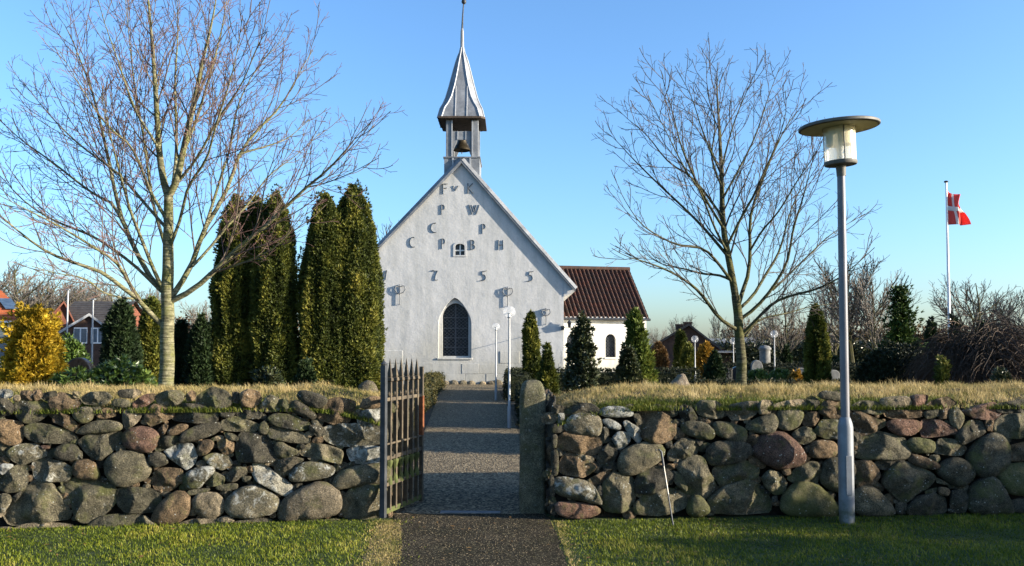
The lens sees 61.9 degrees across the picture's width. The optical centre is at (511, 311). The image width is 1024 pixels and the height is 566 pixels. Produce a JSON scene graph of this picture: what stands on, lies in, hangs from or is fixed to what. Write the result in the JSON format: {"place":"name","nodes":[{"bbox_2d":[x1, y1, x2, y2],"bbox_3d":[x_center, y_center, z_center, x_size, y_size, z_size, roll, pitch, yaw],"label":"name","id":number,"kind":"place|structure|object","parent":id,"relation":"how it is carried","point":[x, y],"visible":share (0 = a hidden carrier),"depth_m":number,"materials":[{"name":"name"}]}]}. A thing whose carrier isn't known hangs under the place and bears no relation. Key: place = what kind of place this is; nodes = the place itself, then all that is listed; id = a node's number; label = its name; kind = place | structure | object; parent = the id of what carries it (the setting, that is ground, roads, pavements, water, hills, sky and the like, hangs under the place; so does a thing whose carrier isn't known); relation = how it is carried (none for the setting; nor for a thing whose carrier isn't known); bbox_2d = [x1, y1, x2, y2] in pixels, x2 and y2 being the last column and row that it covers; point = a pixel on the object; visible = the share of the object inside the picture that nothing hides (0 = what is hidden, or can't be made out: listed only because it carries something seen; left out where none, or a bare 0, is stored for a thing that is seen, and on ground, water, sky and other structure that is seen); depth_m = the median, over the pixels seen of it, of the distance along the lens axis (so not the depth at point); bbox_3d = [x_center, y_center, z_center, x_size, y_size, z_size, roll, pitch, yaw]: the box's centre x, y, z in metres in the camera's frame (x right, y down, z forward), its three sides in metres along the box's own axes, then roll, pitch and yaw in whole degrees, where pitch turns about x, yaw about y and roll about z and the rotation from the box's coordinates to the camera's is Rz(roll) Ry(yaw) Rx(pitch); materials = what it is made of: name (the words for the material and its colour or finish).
{"place":"outdoors","nodes":[
{"label":"outdoors","id":0,"kind":"place"},
{"bbox_2d":[0,290,18,367],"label":"house","id":1,"kind":"structure","parent":0,"point":[7,304],"depth_m":46.37,"materials":[{"name":"brick"}]},
{"bbox_2d":[58,313,102,367],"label":"brick house","id":2,"kind":"structure","parent":0,"point":[80,329],"depth_m":55.96,"materials":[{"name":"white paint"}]},
{"bbox_2d":[74,327,86,343],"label":"window","id":3,"kind":"structure","parent":2,"relation":"in","point":[80,333],"depth_m":55.74,"materials":[{"name":"glass"}]},
{"bbox_2d":[91,328,102,343],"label":"window","id":4,"kind":"structure","parent":2,"relation":"in","point":[97,338],"depth_m":56.12,"materials":[{"name":"glass"}]},
{"bbox_2d":[366,504,566,565],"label":"asphalt path","id":5,"kind":"structure","parent":0,"point":[432,554],"depth_m":7.53,"materials":[{"name":"gravel"}]},
{"bbox_2d":[393,384,544,513],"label":"gravel path","id":6,"kind":"structure","parent":0,"point":[471,451],"depth_m":13.08,"materials":[{"name":"gravel"}]},
{"bbox_2d":[440,511,499,512],"bbox_3d":[-0.431,2.069,8.787,0.623,0.031,0.062,0,-3,0],"label":"threshold","id":7,"kind":"object","parent":6,"relation":"on","point":[469,511],"visible":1,"depth_m":8.77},
{"bbox_2d":[495,327,497,400],"bbox_3d":[-0.478,1.512,25.458,0.232,2.356,0.230,0,-3,0],"label":"globe lamp","id":8,"kind":"object","parent":6,"relation":"on","point":[496,329],"visible":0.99,"depth_m":25.44,"materials":[{"name":"white"}]},
{"bbox_2d":[507,313,511,427],"bbox_3d":[-0.055,1.146,17.467,0.262,2.536,0.260,0,-3,0],"label":"globe lamp","id":9,"kind":"object","parent":6,"relation":"on","point":[509,401],"visible":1,"depth_m":17.44,"materials":[{"name":"white"}]},
{"bbox_2d":[0,501,1023,565],"bbox_3d":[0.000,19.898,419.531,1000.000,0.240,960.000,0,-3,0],"label":"ground","id":10,"kind":"structure","parent":0,"point":[326,561],"depth_m":7.50,"materials":[{"name":"plant"}]},
{"bbox_2d":[0,256,39,305],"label":"bare tree","id":11,"kind":"object","parent":10,"relation":"on","point":[7,277],"visible":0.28,"depth_m":90.41,"materials":[{"name":"brown plant"}]},
{"bbox_2d":[0,261,79,312],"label":"bare tree","id":12,"kind":"object","parent":10,"relation":"on","point":[25,287],"visible":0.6,"depth_m":79.44,"materials":[{"name":"brown plant"}]},
{"bbox_2d":[0,263,94,308],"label":"bare tree","id":13,"kind":"object","parent":10,"relation":"on","point":[7,294],"visible":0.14,"depth_m":94.25,"materials":[{"name":"brown plant"}]},
{"bbox_2d":[0,273,108,316],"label":"bare tree","id":14,"kind":"object","parent":10,"relation":"on","point":[77,297],"visible":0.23,"depth_m":80.47,"materials":[{"name":"brown plant"}]},
{"bbox_2d":[64,274,151,308],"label":"bare tree","id":15,"kind":"object","parent":10,"relation":"on","point":[108,296],"visible":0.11,"depth_m":87.55,"materials":[{"name":"brown plant"}]},
{"bbox_2d":[0,386,408,528],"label":"stone wall","id":16,"kind":"structure","parent":10,"relation":"on","point":[90,467],"depth_m":8.30,"materials":[{"name":"stone"}]},
{"bbox_2d":[0,379,379,423],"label":"dry grass","id":17,"kind":"structure","parent":16,"relation":"on","point":[83,389],"depth_m":9.26,"materials":[{"name":"plant"}]},
{"bbox_2d":[1,390,379,425],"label":"moss","id":18,"kind":"object","parent":16,"relation":"on","point":[175,409],"visible":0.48,"depth_m":8.34,"materials":[{"name":"plant"}]},
{"bbox_2d":[358,380,377,392],"bbox_3d":[-1.705,0.925,10.071,0.256,0.234,0.152,0,-3,0],"label":"boulder","id":19,"kind":"object","parent":16,"relation":"on","point":[368,385],"visible":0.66,"depth_m":10.03,"materials":[{"name":"stone"}]},
{"bbox_2d":[379,358,423,517],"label":"iron gate","id":20,"kind":"structure","parent":16,"relation":"attached to","point":[413,397],"depth_m":8.84,"materials":[{"name":"metal"}]},
{"bbox_2d":[362,522,394,565],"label":"worn path edge","id":21,"kind":"object","parent":10,"relation":"on","point":[372,539],"visible":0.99,"depth_m":7.21,"materials":[{"name":"soil"}]},
{"bbox_2d":[346,519,583,565],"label":"worn turf","id":22,"kind":"structure","parent":10,"relation":"on","point":[386,523],"depth_m":7.38,"materials":[{"name":"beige plant"}]},
{"bbox_2d":[3,516,1014,564],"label":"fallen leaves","id":23,"kind":"object","parent":10,"relation":"on","point":[511,541],"visible":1,"depth_m":7.43,"materials":[{"name":"brown plant"}]},
{"bbox_2d":[519,380,546,513],"bbox_3d":[0.219,1.430,8.926,0.294,1.431,0.272,0,-3,0],"label":"gate post","id":24,"kind":"object","parent":10,"relation":"on","point":[532,480],"visible":0.91,"depth_m":8.81,"materials":[{"name":"stone"}]},
{"bbox_2d":[648,327,668,344],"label":"bare tree","id":25,"kind":"object","parent":10,"relation":"on","point":[653,338],"visible":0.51,"depth_m":79.74,"materials":[{"name":"brown plant"}]},
{"bbox_2d":[655,449,673,524],"bbox_3d":[1.495,1.698,8.276,0.069,0.715,0.234,2,-3,-37],"label":"walking stick","id":26,"kind":"object","parent":10,"relation":"on","point":[662,458],"visible":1,"depth_m":8.28,"materials":[{"name":"white metal"}]},
{"bbox_2d":[541,385,1023,519],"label":"stone wall","id":27,"kind":"structure","parent":10,"relation":"on","point":[763,460],"depth_m":8.62,"materials":[{"name":"stone"}]},
{"bbox_2d":[555,378,1023,416],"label":"dry grass","id":28,"kind":"structure","parent":27,"relation":"on","point":[762,390],"depth_m":9.42,"materials":[{"name":"plant"}]},
{"bbox_2d":[556,390,1023,425],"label":"moss","id":29,"kind":"object","parent":27,"relation":"on","point":[643,406],"visible":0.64,"depth_m":8.72,"materials":[{"name":"plant"}]},
{"bbox_2d":[798,115,880,523],"bbox_3d":[3.254,0.115,8.412,0.768,4.005,0.768,0,-3,0],"label":"street lamp","id":30,"kind":"object","parent":10,"relation":"on","point":[838,134],"visible":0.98,"depth_m":8.37,"materials":[{"name":"metal"}]},
{"bbox_2d":[846,456,852,494],"bbox_3d":[3.273,1.593,8.284,0.060,0.380,0.008,0,-2,0],"label":"service door","id":31,"kind":"structure","parent":30,"relation":"in","point":[849,491],"depth_m":8.28,"materials":[{"name":"metal"}]},
{"bbox_2d":[719,317,1023,346],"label":"hedge","id":32,"kind":"object","parent":10,"relation":"on","point":[918,335],"visible":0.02,"depth_m":78.06,"materials":[{"name":"brown plant"}]},
{"bbox_2d":[0,0,1023,345],"label":"sky","id":33,"kind":"structure","parent":0,"point":[943,80],"materials":[{"name":"blue"}]},
{"bbox_2d":[403,368,731,436],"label":"churchyard ground","id":34,"kind":"structure","parent":0,"point":[427,414],"depth_m":21.50,"materials":[{"name":"gravel"}]},
{"bbox_2d":[0,300,68,387],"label":"golden cypress","id":35,"kind":"object","parent":34,"relation":"on","point":[34,348],"visible":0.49,"depth_m":15.20,"materials":[{"name":"yellow plant"}]},
{"bbox_2d":[51,301,74,330],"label":"brick house","id":36,"kind":"structure","parent":34,"relation":"on","point":[62,307],"depth_m":62.04,"materials":[{"name":"brick"}]},
{"bbox_2d":[49,365,99,387],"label":"shrub","id":37,"kind":"object","parent":34,"relation":"on","point":[76,374],"visible":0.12,"depth_m":14.99,"materials":[{"name":"green plant"}]},
{"bbox_2d":[59,332,92,369],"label":"leafy shrub","id":38,"kind":"object","parent":34,"relation":"on","point":[74,347],"visible":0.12,"depth_m":16.87,"materials":[{"name":"green plant"}]},
{"bbox_2d":[67,357,93,371],"bbox_3d":[-8.345,1.617,16.445,0.557,1.465,0.160,0,-3,0],"label":"headstone","id":39,"kind":"object","parent":34,"relation":"on","point":[80,361],"visible":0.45,"depth_m":16.39,"materials":[{"name":"black stone"}]},
{"bbox_2d":[90,298,95,361],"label":"pole","id":40,"kind":"object","parent":34,"relation":"on","point":[92,299],"visible":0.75,"depth_m":54.56,"materials":[{"name":"metal"}]},
{"bbox_2d":[69,301,141,329],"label":"brick house","id":41,"kind":"structure","parent":34,"relation":"on","point":[79,309],"depth_m":66.67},
{"bbox_2d":[83,354,157,387],"bbox_3d":[-7.169,1.599,15.527,1.746,1.681,1.708,0,-3,0],"label":"leafy shrub","id":42,"kind":"object","parent":34,"relation":"on","point":[119,371],"visible":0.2,"depth_m":15.20,"materials":[{"name":"green plant"}]},
{"bbox_2d":[97,298,144,366],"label":"clipped thuja","id":43,"kind":"object","parent":34,"relation":"on","point":[120,334],"visible":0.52,"depth_m":19.77,"materials":[{"name":"green plant"}]},
{"bbox_2d":[137,295,160,384],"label":"olive thuja","id":44,"kind":"object","parent":34,"relation":"on","point":[148,328],"visible":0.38,"depth_m":20.74,"materials":[{"name":"green plant"}]},
{"bbox_2d":[174,318,188,386],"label":"thuja","id":45,"kind":"object","parent":34,"relation":"on","point":[181,333],"visible":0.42,"depth_m":23.79,"materials":[{"name":"green plant"}]},
{"bbox_2d":[174,300,210,327],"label":"bare tree","id":46,"kind":"object","parent":34,"relation":"on","point":[193,315],"visible":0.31,"depth_m":69.33,"materials":[{"name":"brown plant"}]},
{"bbox_2d":[183,312,216,387],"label":"thuja","id":47,"kind":"object","parent":34,"relation":"on","point":[199,367],"visible":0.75,"depth_m":21.73,"materials":[{"name":"green plant"}]},
{"bbox_2d":[0,0,405,387],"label":"bare tree","id":48,"kind":"object","parent":34,"relation":"on","point":[167,289],"visible":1,"depth_m":12.04,"materials":[{"name":"brown plant"}]},
{"bbox_2d":[207,192,254,387],"bbox_3d":[-7.288,-0.295,22.523,1.482,5.806,1.473,0,-3,0],"label":"thuja","id":49,"kind":"object","parent":34,"relation":"on","point":[228,302],"visible":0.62,"depth_m":22.07,"materials":[{"name":"green plant"}]},
{"bbox_2d":[242,192,264,384],"bbox_3d":[-6.896,-0.299,22.968,1.668,5.890,1.620,1,-3,-15],"label":"thuja","id":50,"kind":"object","parent":34,"relation":"on","point":[252,217],"visible":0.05,"depth_m":22.67,"materials":[{"name":"green plant"}]},
{"bbox_2d":[249,365,285,386],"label":"shrub","id":51,"kind":"object","parent":34,"relation":"on","point":[268,375],"visible":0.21,"depth_m":16.84,"materials":[{"name":"green plant"}]},
{"bbox_2d":[247,183,301,386],"bbox_3d":[-6.234,-0.422,22.462,1.514,6.056,1.547,0,-3,0],"label":"thuja","id":52,"kind":"object","parent":34,"relation":"on","point":[273,337],"visible":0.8,"depth_m":22.02,"materials":[{"name":"green plant"}]},
{"bbox_2d":[292,357,318,385],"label":"shrub","id":53,"kind":"object","parent":34,"relation":"on","point":[305,372],"visible":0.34,"depth_m":18.84,"materials":[{"name":"green plant"}]},
{"bbox_2d":[294,190,346,386],"bbox_3d":[-4.982,-0.311,22.606,1.674,5.844,1.687,0,-3,0],"label":"thuja","id":54,"kind":"object","parent":34,"relation":"on","point":[320,336],"visible":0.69,"depth_m":22.13,"materials":[{"name":"green plant"}]},
{"bbox_2d":[332,178,387,391],"bbox_3d":[-4.308,-0.515,23.051,1.913,6.282,1.843,-1,-3,25],"label":"thuja","id":55,"kind":"object","parent":34,"relation":"on","point":[363,328],"visible":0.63,"depth_m":22.48,"materials":[{"name":"green plant"}]},
{"bbox_2d":[392,380,437,413],"bbox_3d":[-2.466,2.175,21.770,0.878,0.812,5.596,0,-3,0],"label":"box hedge","id":56,"kind":"object","parent":34,"relation":"on","point":[430,392],"visible":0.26,"depth_m":22.76,"materials":[{"name":"green plant"}]},
{"bbox_2d":[408,371,446,395],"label":"box hedge","id":57,"kind":"object","parent":34,"relation":"on","point":[438,377],"visible":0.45,"depth_m":28.95,"materials":[{"name":"green plant"}]},
{"bbox_2d":[377,0,576,384],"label":"church","id":58,"kind":"structure","parent":34,"relation":"on","point":[468,263],"depth_m":35.01,"materials":[{"name":"white paint"}]},
{"bbox_2d":[443,303,467,355],"bbox_3d":[-2.324,0.742,35.194,1.087,2.203,0.075,0,-2,0],"label":"window","id":59,"kind":"structure","parent":58,"relation":"in","point":[455,317],"depth_m":35.19,"materials":[{"name":"black glass"}]},
{"bbox_2d":[453,242,466,256],"bbox_3d":[-2.139,-2.555,35.107,0.557,0.605,0.175,0,-2,0],"label":"window","id":60,"kind":"structure","parent":58,"relation":"in","point":[459,248],"depth_m":35.12,"materials":[{"name":"white glass"}]},
{"bbox_2d":[501,366,532,400],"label":"box hedge","id":61,"kind":"object","parent":34,"relation":"on","point":[515,374],"visible":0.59,"depth_m":25.14,"materials":[{"name":"green plant"}]},
{"bbox_2d":[521,309,541,379],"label":"thuja","id":62,"kind":"object","parent":34,"relation":"on","point":[531,348],"visible":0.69,"depth_m":25.79,"materials":[{"name":"green plant"}]},
{"bbox_2d":[514,378,551,426],"bbox_3d":[0.462,2.108,20.533,0.924,0.861,7.480,0,-3,0],"label":"box hedge","id":63,"kind":"object","parent":34,"relation":"on","point":[518,385],"visible":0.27,"depth_m":19.34,"materials":[{"name":"green plant"}]},
{"bbox_2d":[536,342,560,397],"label":"dwarf conifer","id":64,"kind":"object","parent":34,"relation":"on","point":[548,374],"visible":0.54,"depth_m":22.30,"materials":[{"name":"green plant"}]},
{"bbox_2d":[561,310,601,394],"bbox_3d":[1.397,1.198,17.488,0.830,2.503,0.871,-2,-3,43],"label":"evergreen shrub","id":65,"kind":"object","parent":34,"relation":"on","point":[581,372],"visible":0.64,"depth_m":17.33,"materials":[{"name":"green plant"}]},
{"bbox_2d":[560,266,650,371],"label":"church wing","id":66,"kind":"structure","parent":34,"relation":"on","point":[606,299],"depth_m":43.49,"materials":[{"name":"paint"}]},
{"bbox_2d":[605,334,614,356],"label":"window","id":67,"kind":"structure","parent":66,"relation":"in","point":[610,340],"depth_m":43.08,"materials":[{"name":"grey glass"}]},
{"bbox_2d":[556,366,701,394],"bbox_3d":[3.397,2.301,28.466,5.927,1.029,1.059,0,-3,0],"label":"long hedge","id":68,"kind":"object","parent":34,"relation":"on","point":[608,378],"visible":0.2,"depth_m":28.16,"materials":[{"name":"green plant"}]},
{"bbox_2d":[614,344,644,386],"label":"dwarf conifer","id":69,"kind":"object","parent":34,"relation":"on","point":[627,369],"visible":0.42,"depth_m":17.84,"materials":[{"name":"green plant"}]},
{"bbox_2d":[614,307,659,386],"bbox_3d":[2.854,1.200,19.463,1.184,2.667,1.163,0,-3,0],"label":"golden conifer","id":70,"kind":"object","parent":34,"relation":"on","point":[636,337],"visible":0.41,"depth_m":19.30,"materials":[{"name":"green plant"}]},
{"bbox_2d":[651,339,669,371],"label":"brown conifer","id":71,"kind":"object","parent":34,"relation":"on","point":[661,356],"visible":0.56,"depth_m":39.71,"materials":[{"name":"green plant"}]},
{"bbox_2d":[671,328,687,371],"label":"thuja","id":72,"kind":"object","parent":34,"relation":"on","point":[678,347],"visible":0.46,"depth_m":37.82,"materials":[{"name":"green plant"}]},
{"bbox_2d":[670,374,689,385],"bbox_3d":[3.048,1.780,15.438,0.621,1.314,0.376,0,-3,0],"label":"boulder","id":73,"kind":"object","parent":34,"relation":"on","point":[680,379],"visible":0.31,"depth_m":15.39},
{"bbox_2d":[679,341,697,378],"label":"thuja","id":74,"kind":"object","parent":34,"relation":"on","point":[686,358],"visible":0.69,"depth_m":36.78,"materials":[{"name":"green plant"}]},
{"bbox_2d":[696,340,713,378],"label":"orange shrub","id":75,"kind":"object","parent":34,"relation":"on","point":[705,348],"visible":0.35,"depth_m":38.68,"materials":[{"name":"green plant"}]},
{"bbox_2d":[702,348,727,382],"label":"dwarf conifer","id":76,"kind":"object","parent":34,"relation":"on","point":[715,368],"visible":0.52,"depth_m":25.79,"materials":[{"name":"green plant"}]},
{"bbox_2d":[707,315,733,339],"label":"bare tree","id":77,"kind":"object","parent":34,"relation":"on","point":[718,330],"visible":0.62,"depth_m":69.81,"materials":[{"name":"brown plant"}]},
{"bbox_2d":[710,339,735,367],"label":"shed","id":78,"kind":"structure","parent":34,"relation":"on","point":[726,352],"depth_m":65.91,"materials":[{"name":"wood"}]},
{"bbox_2d":[590,32,880,385],"bbox_3d":[3.550,-1.224,13.070,4.870,6.927,3.794,0,-3,0],"label":"bare tree","id":79,"kind":"object","parent":34,"relation":"on","point":[740,331],"visible":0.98,"depth_m":13.05,"materials":[{"name":"brown plant"}]},
{"bbox_2d":[666,375,851,386],"bbox_3d":[7.051,2.237,24.230,5.399,0.889,0.976,0,-3,0],"label":"long hedge","id":80,"kind":"object","parent":34,"relation":"on","point":[750,381],"visible":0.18,"depth_m":24.09,"materials":[{"name":"green plant"}]},
{"bbox_2d":[747,367,770,381],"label":"shrub","id":81,"kind":"object","parent":34,"relation":"on","point":[759,373],"visible":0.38,"depth_m":29.71,"materials":[{"name":"green plant"}]},
{"bbox_2d":[743,315,781,342],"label":"bare tree","id":82,"kind":"object","parent":34,"relation":"on","point":[756,333],"visible":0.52,"depth_m":71.91,"materials":[{"name":"brown plant"}]},
{"bbox_2d":[758,345,770,362],"bbox_3d":[10.063,2.154,33.938,0.700,1.635,0.700,0,-3,0],"label":"grave monument","id":83,"kind":"object","parent":34,"relation":"on","point":[764,353],"visible":0.44,"depth_m":33.78,"materials":[{"name":"stone"}]},
{"bbox_2d":[768,367,789,380],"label":"shrub","id":84,"kind":"object","parent":34,"relation":"on","point":[777,373],"visible":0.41,"depth_m":29.72,"materials":[{"name":"green plant"}]},
{"bbox_2d":[755,288,806,352],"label":"bare tree","id":85,"kind":"object","parent":34,"relation":"on","point":[790,332],"visible":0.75,"depth_m":57.88,"materials":[{"name":"brown plant"}]},
{"bbox_2d":[780,344,792,365],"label":"dwarf conifer","id":86,"kind":"object","parent":34,"relation":"on","point":[786,356],"visible":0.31,"depth_m":37.85,"materials":[{"name":"green plant"}]},
{"bbox_2d":[723,361,862,383],"bbox_3d":[12.481,2.454,33.285,8.915,1.103,1.105,0,-3,0],"label":"long hedge","id":87,"kind":"object","parent":34,"relation":"on","point":[768,367],"visible":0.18,"depth_m":32.97,"materials":[{"name":"green plant"}]},
{"bbox_2d":[787,367,802,380],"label":"shrub","id":88,"kind":"object","parent":34,"relation":"on","point":[795,375],"visible":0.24,"depth_m":27.79,"materials":[{"name":"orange plant"}]},
{"bbox_2d":[711,336,883,367],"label":"hedge","id":89,"kind":"object","parent":34,"relation":"on","point":[860,350],"visible":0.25,"depth_m":65.95,"materials":[{"name":"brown plant"}]},
{"bbox_2d":[800,302,833,386],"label":"thuja","id":90,"kind":"object","parent":34,"relation":"on","point":[817,353],"visible":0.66,"depth_m":22.79,"materials":[{"name":"green plant"}]},
{"bbox_2d":[794,278,859,355],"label":"bare tree","id":91,"kind":"object","parent":34,"relation":"on","point":[836,345],"visible":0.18,"depth_m":49.71,"materials":[{"name":"brown plant"}]},
{"bbox_2d":[795,251,911,365],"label":"bare tree","id":92,"kind":"object","parent":34,"relation":"on","point":[852,307],"visible":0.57,"depth_m":45.67,"materials":[{"name":"brown plant"}]},
{"bbox_2d":[825,267,920,351],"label":"bare tree","id":93,"kind":"object","parent":34,"relation":"on","point":[869,319],"visible":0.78,"depth_m":43.98,"materials":[{"name":"brown plant"}]},
{"bbox_2d":[852,340,933,385],"bbox_3d":[10.030,1.665,21.934,2.515,1.915,2.524,0,-3,0],"label":"dark shrub","id":94,"kind":"object","parent":34,"relation":"on","point":[879,364],"visible":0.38,"depth_m":21.50,"materials":[{"name":"green plant"}]},
{"bbox_2d":[871,283,930,352],"bbox_3d":[13.149,0.954,29.124,2.577,3.846,2.627,-2,-3,39],"label":"spruce","id":95,"kind":"object","parent":34,"relation":"on","point":[901,324],"visible":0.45,"depth_m":28.84,"materials":[{"name":"green plant"}]},
{"bbox_2d":[923,316,938,353],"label":"dwarf conifer","id":96,"kind":"object","parent":34,"relation":"on","point":[928,333],"visible":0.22,"depth_m":32.88,"materials":[{"name":"green plant"}]},
{"bbox_2d":[931,354,953,385],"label":"dwarf conifer","id":97,"kind":"object","parent":34,"relation":"on","point":[942,371],"visible":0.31,"depth_m":17.91,"materials":[{"name":"green plant"}]},
{"bbox_2d":[944,181,950,328],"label":"flagpole","id":98,"kind":"object","parent":34,"relation":"on","point":[948,271],"visible":0.77,"depth_m":43.12,"materials":[{"name":"metal"}]},
{"bbox_2d":[947,190,970,224],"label":"flag","id":99,"kind":"object","parent":98,"relation":"attached to","point":[957,214],"visible":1,"depth_m":43.24,"materials":[{"name":"fabric"}]},
{"bbox_2d":[898,306,1023,385],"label":"weeping shrub","id":100,"kind":"object","parent":34,"relation":"on","point":[974,360],"visible":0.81,"depth_m":18.51,"materials":[{"name":"brown plant"}]},
{"bbox_2d":[924,274,1023,341],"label":"bare tree","id":101,"kind":"object","parent":34,"relation":"on","point":[956,306],"visible":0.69,"depth_m":51.95,"materials":[{"name":"brown plant"}]},
{"bbox_2d":[976,290,1023,340],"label":"bare tree","id":102,"kind":"object","parent":34,"relation":"on","point":[1001,310],"visible":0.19,"depth_m":56.02,"materials":[{"name":"brown plant"}]},
{"bbox_2d":[990,366,1012,384],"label":"shrub","id":103,"kind":"object","parent":34,"relation":"on","point":[999,373],"visible":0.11,"depth_m":15.93,"materials":[{"name":"green plant"}]},
{"bbox_2d":[997,295,1023,337],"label":"bare tree","id":104,"kind":"object","parent":34,"relation":"on","point":[1019,319],"visible":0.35,"depth_m":61.07,"materials":[{"name":"brown plant"}]},
{"bbox_2d":[649,322,720,369],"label":"brick house","id":105,"kind":"structure","parent":0,"point":[692,332],"depth_m":57.98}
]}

